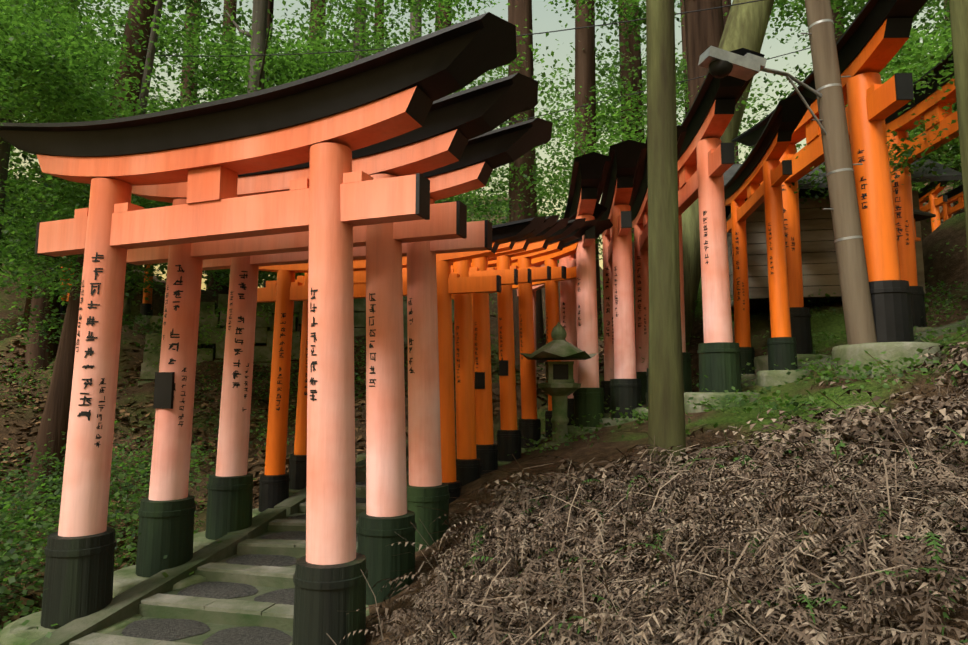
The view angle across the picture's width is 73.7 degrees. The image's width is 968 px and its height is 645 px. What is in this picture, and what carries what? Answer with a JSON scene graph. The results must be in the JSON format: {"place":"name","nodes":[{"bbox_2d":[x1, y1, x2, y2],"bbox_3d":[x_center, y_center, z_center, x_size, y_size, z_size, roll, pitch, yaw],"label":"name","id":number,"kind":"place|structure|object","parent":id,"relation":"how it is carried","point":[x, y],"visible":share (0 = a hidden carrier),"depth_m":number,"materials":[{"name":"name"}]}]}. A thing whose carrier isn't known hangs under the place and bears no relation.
{"place":"outdoors","nodes":[
{"label":"outdoors","id":0,"kind":"place"},
{"bbox_2d":[29,431,544,644],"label":"stone steps","id":1,"kind":"structure","parent":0,"point":[243,594],"depth_m":3.84,"materials":[{"name":"stone"}]},
{"bbox_2d":[4,0,950,289],"label":"sky","id":2,"kind":"structure","parent":0,"point":[547,20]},
{"bbox_2d":[0,156,967,644],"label":"terrain","id":3,"kind":"structure","parent":0,"point":[950,270],"depth_m":8.22,"materials":[{"name":"brown soil"}]},
{"bbox_2d":[0,3,24,244],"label":"forest trunk","id":4,"kind":"object","parent":3,"relation":"on","point":[4,148],"visible":0.09,"depth_m":8.79,"materials":[{"name":"brown plant"}]},
{"bbox_2d":[22,175,41,331],"bbox_3d":[-11.910,-8.657,17.973,1.990,18.514,0.779,-4,-7,31],"label":"forest trunk","id":5,"kind":"object","parent":3,"relation":"on","point":[27,304],"visible":0.02,"depth_m":16.66,"materials":[{"name":"brown wood"}]},
{"bbox_2d":[60,206,73,328],"bbox_3d":[-9.414,-0.983,14.613,0.421,2.726,2.572,3,-7,-25],"label":"trunk","id":6,"kind":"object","parent":3,"relation":"on","point":[63,308],"depth_m":13.96,"materials":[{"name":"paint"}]},
{"bbox_2d":[24,0,113,371],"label":"forest trunk","id":7,"kind":"object","parent":3,"relation":"on","point":[35,349],"visible":0.08,"depth_m":13.19,"materials":[{"name":"brown wood"}]},
{"bbox_2d":[19,0,155,510],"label":"forest trunk","id":8,"kind":"object","parent":3,"relation":"on","point":[56,408],"visible":0.27,"depth_m":7.86,"materials":[{"name":"brown wood"}]},
{"bbox_2d":[30,0,162,276],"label":"forest trunk","id":9,"kind":"object","parent":3,"relation":"on","point":[152,47],"visible":0.12,"depth_m":9.44,"materials":[{"name":"brown plant"}]},
{"bbox_2d":[122,265,143,318],"bbox_3d":[-9.136,-0.533,16.479,1.040,2.119,0.901,0,-6,-1],"label":"trunk","id":10,"kind":"object","parent":3,"relation":"on","point":[126,310],"visible":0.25,"depth_m":16.40,"materials":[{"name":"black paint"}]},
{"bbox_2d":[135,264,153,325],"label":"torii gate","id":11,"kind":"structure","parent":3,"relation":"on","point":[145,307],"depth_m":14.77,"materials":[{"name":"paint"}]},
{"bbox_2d":[180,0,200,106],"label":"tree trunk","id":12,"kind":"object","parent":3,"relation":"on","point":[186,79],"visible":0.04,"depth_m":28.99,"materials":[{"name":"brown plant"}]},
{"bbox_2d":[206,0,236,293],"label":"forest trunk","id":13,"kind":"object","parent":3,"relation":"on","point":[225,290],"visible":0.12,"depth_m":21.69,"materials":[{"name":"brown wood"}]},
{"bbox_2d":[220,0,272,401],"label":"forest trunk","id":14,"kind":"object","parent":3,"relation":"on","point":[260,11],"visible":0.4,"depth_m":12.00,"materials":[{"name":"brown plant"}]},
{"bbox_2d":[0,12,516,644],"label":"torii gate","id":15,"kind":"structure","parent":3,"relation":"on","point":[326,124],"depth_m":3.39,"materials":[{"name":"paint"}]},
{"bbox_2d":[265,0,273,86],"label":"forest trunk","id":16,"kind":"object","parent":3,"relation":"on","point":[270,7],"visible":0.02,"depth_m":17.88,"materials":[{"name":"brown plant"}]},
{"bbox_2d":[138,294,453,385],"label":"stone retaining wall","id":17,"kind":"structure","parent":3,"relation":"on","point":[262,327],"depth_m":12.78,"materials":[{"name":"stone"}]},
{"bbox_2d":[0,315,603,626],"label":"leaf litter","id":18,"kind":"object","parent":3,"relation":"on","point":[205,403],"visible":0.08,"depth_m":10.23,"materials":[{"name":"plant"}]},
{"bbox_2d":[293,0,325,331],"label":"tree trunk","id":19,"kind":"object","parent":3,"relation":"on","point":[320,37],"depth_m":25.08,"materials":[{"name":"brown plant"}]},
{"bbox_2d":[113,73,537,616],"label":"torii gate","id":20,"kind":"structure","parent":3,"relation":"on","point":[449,129],"depth_m":3.93,"materials":[{"name":"paint"}]},
{"bbox_2d":[353,0,366,60],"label":"forest trunk","id":21,"kind":"object","parent":3,"relation":"on","point":[358,32],"visible":0.06,"depth_m":17.14,"materials":[{"name":"grey plant"}]},
{"bbox_2d":[193,118,552,552],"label":"torii gate","id":22,"kind":"structure","parent":3,"relation":"on","point":[230,484],"depth_m":4.58,"materials":[{"name":"paint"}]},
{"bbox_2d":[374,0,383,52],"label":"forest trunk","id":23,"kind":"object","parent":3,"relation":"on","point":[380,12],"visible":0.04,"depth_m":28.36,"materials":[{"name":"brown wood"}]},
{"bbox_2d":[252,216,545,517],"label":"torii gate","id":24,"kind":"structure","parent":3,"relation":"on","point":[285,292],"depth_m":5.70,"materials":[{"name":"paint"}]},
{"bbox_2d":[264,215,559,496],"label":"torii gate","id":25,"kind":"structure","parent":3,"relation":"on","point":[468,465],"depth_m":5.89,"materials":[{"name":"paint"}]},
{"bbox_2d":[410,0,421,40],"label":"forest trunk","id":26,"kind":"object","parent":3,"relation":"on","point":[415,27],"depth_m":22.08,"materials":[{"name":"grey plant"}]},
{"bbox_2d":[435,0,451,202],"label":"tree trunk","id":27,"kind":"object","parent":3,"relation":"on","point":[445,16],"depth_m":19.72,"materials":[{"name":"brown plant"}]},
{"bbox_2d":[356,218,585,465],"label":"torii gate","id":28,"kind":"structure","parent":3,"relation":"on","point":[509,434],"depth_m":6.81,"materials":[{"name":"paint"}]},
{"bbox_2d":[0,0,961,352],"bbox_3d":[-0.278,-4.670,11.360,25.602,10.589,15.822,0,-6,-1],"label":"tree foliage","id":29,"kind":"object","parent":3,"relation":"on","point":[50,72],"visible":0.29,"depth_m":9.19,"materials":[{"name":"green plant"}]},
{"bbox_2d":[0,196,961,641],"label":"undergrowth shrubs","id":30,"kind":"object","parent":3,"relation":"on","point":[22,524],"visible":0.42,"depth_m":5.95,"materials":[{"name":"green plant"}]},
{"bbox_2d":[402,218,569,474],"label":"torii gate","id":31,"kind":"structure","parent":3,"relation":"on","point":[487,450],"depth_m":6.32,"materials":[{"name":"paint"}]},
{"bbox_2d":[406,220,596,452],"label":"torii gate","id":32,"kind":"structure","parent":3,"relation":"on","point":[531,430],"depth_m":7.33,"materials":[{"name":"paint"}]},
{"bbox_2d":[508,0,545,369],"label":"tree trunk","id":33,"kind":"object","parent":3,"relation":"on","point":[519,13],"visible":0.17,"depth_m":12.62,"materials":[{"name":"brown plant"}]},
{"bbox_2d":[451,219,612,439],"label":"torii gate","id":34,"kind":"structure","parent":3,"relation":"on","point":[552,298],"depth_m":7.87,"materials":[{"name":"paint"}]},
{"bbox_2d":[520,322,597,449],"bbox_3d":[0.820,0.864,6.993,0.864,1.760,0.748,0,-6,-1],"label":"stone lantern","id":35,"kind":"object","parent":3,"relation":"on","point":[559,386],"visible":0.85,"depth_m":6.90,"materials":[{"name":"mossy stone"},{"name":"moss"}]},
{"bbox_2d":[516,202,606,424],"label":"torii gate","id":36,"kind":"structure","parent":3,"relation":"on","point":[567,308],"depth_m":8.35,"materials":[{"name":"paint"}]},
{"bbox_2d":[563,152,610,436],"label":"torii gate","id":37,"kind":"structure","parent":3,"relation":"on","point":[589,175],"depth_m":7.40,"materials":[{"name":"paint"}]},
{"bbox_2d":[575,0,602,335],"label":"tree trunk","id":38,"kind":"object","parent":3,"relation":"on","point":[585,76],"visible":0.29,"depth_m":15.84,"materials":[{"name":"brown plant"}]},
{"bbox_2d":[596,139,646,426],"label":"torii gate","id":39,"kind":"structure","parent":3,"relation":"on","point":[621,384],"depth_m":7.39,"materials":[{"name":"paint"}]},
{"bbox_2d":[618,0,644,298],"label":"tree trunk","id":40,"kind":"object","parent":3,"relation":"on","point":[633,53],"visible":0.1,"depth_m":17.45,"materials":[{"name":"brown plant"}]},
{"bbox_2d":[326,331,967,644],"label":"dry twigs","id":41,"kind":"object","parent":3,"relation":"on","point":[824,514],"visible":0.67,"depth_m":2.83,"materials":[{"name":"brown plant"}]},
{"bbox_2d":[338,432,967,644],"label":"dry fern","id":42,"kind":"object","parent":3,"relation":"on","point":[837,610],"depth_m":2.80,"materials":[{"name":"brown plant"}]},
{"bbox_2d":[630,125,686,417],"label":"torii gate","id":43,"kind":"structure","parent":3,"relation":"on","point":[639,211],"depth_m":8.76,"materials":[{"name":"paint"}]},
{"bbox_2d":[646,0,686,478],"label":"tree trunk","id":44,"kind":"object","parent":3,"relation":"on","point":[666,418],"visible":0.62,"depth_m":4.50,"materials":[{"name":"green plant"}]},
{"bbox_2d":[680,0,688,115],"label":"tree trunk","id":45,"kind":"object","parent":3,"relation":"on","point":[683,32],"visible":0.04,"depth_m":22.19,"materials":[{"name":"brown plant"}]},
{"bbox_2d":[634,0,773,350],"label":"tree trunk","id":46,"kind":"object","parent":3,"relation":"on","point":[746,25],"visible":0.23,"depth_m":10.66,"materials":[{"name":"green plant"}]},
{"bbox_2d":[684,0,723,109],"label":"tree trunk","id":47,"kind":"object","parent":3,"relation":"on","point":[704,29],"visible":0.1,"depth_m":12.69,"materials":[{"name":"brown plant"}]},
{"bbox_2d":[645,48,764,412],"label":"torii gate","id":48,"kind":"structure","parent":3,"relation":"on","point":[706,160],"depth_m":6.76,"materials":[{"name":"paint"}]},
{"bbox_2d":[442,332,967,528],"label":"dry fern","id":49,"kind":"object","parent":3,"relation":"on","point":[902,427],"depth_m":4.00,"materials":[{"name":"brown plant"}]},
{"bbox_2d":[455,242,967,454],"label":"green bank tufts","id":50,"kind":"object","parent":3,"relation":"on","point":[856,368],"visible":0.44,"depth_m":6.10,"materials":[{"name":"green plant"}]},
{"bbox_2d":[722,0,738,162],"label":"tree trunk","id":51,"kind":"object","parent":3,"relation":"on","point":[726,9],"visible":0.1,"depth_m":27.31,"materials":[{"name":"brown plant"}]},
{"bbox_2d":[724,94,812,385],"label":"torii gate","id":52,"kind":"structure","parent":3,"relation":"on","point":[760,164],"depth_m":7.05,"materials":[{"name":"paint"}]},
{"bbox_2d":[698,0,876,344],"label":"utility pole","id":53,"kind":"object","parent":3,"relation":"on","point":[831,121],"visible":0.94,"depth_m":6.21,"materials":[{"name":"grey concrete"}]},
{"bbox_2d":[17,48,809,167],"bbox_3d":[-4.371,-3.391,11.379,18.289,2.304,0.010,-4,-7,32],"label":"wire","id":54,"kind":"object","parent":53,"relation":"attached to","point":[621,96],"visible":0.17,"depth_m":7.59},
{"bbox_2d":[97,0,763,56],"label":"wire","id":55,"kind":"object","parent":53,"relation":"attached to","point":[516,35],"visible":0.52,"depth_m":7.61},
{"bbox_2d":[731,0,941,378],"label":"torii gate","id":56,"kind":"structure","parent":3,"relation":"on","point":[872,40],"depth_m":6.31,"materials":[{"name":"paint"}]},
{"bbox_2d":[831,0,845,106],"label":"tree trunk","id":57,"kind":"object","parent":3,"relation":"on","point":[834,16],"visible":0.02,"depth_m":15.62,"materials":[{"name":"brown plant"}]},
{"bbox_2d":[723,157,961,311],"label":"wooden building","id":58,"kind":"structure","parent":3,"relation":"on","point":[819,262],"depth_m":9.21,"materials":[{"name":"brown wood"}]},
{"bbox_2d":[741,320,966,388],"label":"stone curb","id":59,"kind":"structure","parent":3,"relation":"on","point":[924,333],"depth_m":6.85,"materials":[{"name":"stone"}]},
{"bbox_2d":[913,209,935,241],"bbox_3d":[5.505,-0.674,8.515,0.600,1.820,0.600,2,-6,-21],"label":"torii gate","id":60,"kind":"object","parent":3,"relation":"on","point":[919,215],"visible":0.06,"depth_m":8.42,"materials":[{"name":"paint"}]},
{"bbox_2d":[885,51,967,333],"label":"torii gate","id":61,"kind":"structure","parent":3,"relation":"on","point":[902,194],"depth_m":7.95,"materials":[{"name":"paint"}]},
{"bbox_2d":[918,167,958,231],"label":"torii gate","id":62,"kind":"structure","parent":3,"relation":"on","point":[935,202],"depth_m":13.04,"materials":[{"name":"paint"}]},
{"bbox_2d":[926,184,963,221],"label":"torii gate","id":63,"kind":"structure","parent":3,"relation":"on","point":[953,195],"depth_m":13.76,"materials":[{"name":"paint"}]},
{"bbox_2d":[943,0,964,215],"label":"tree","id":64,"kind":"object","parent":3,"relation":"on","point":[960,211],"visible":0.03,"depth_m":17.64,"materials":[{"name":"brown plant"}]},
{"bbox_2d":[949,0,967,255],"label":"tree trunk","id":65,"kind":"object","parent":3,"relation":"on","point":[959,19],"visible":1,"depth_m":4.61,"materials":[{"name":"green plant"}]}
]}

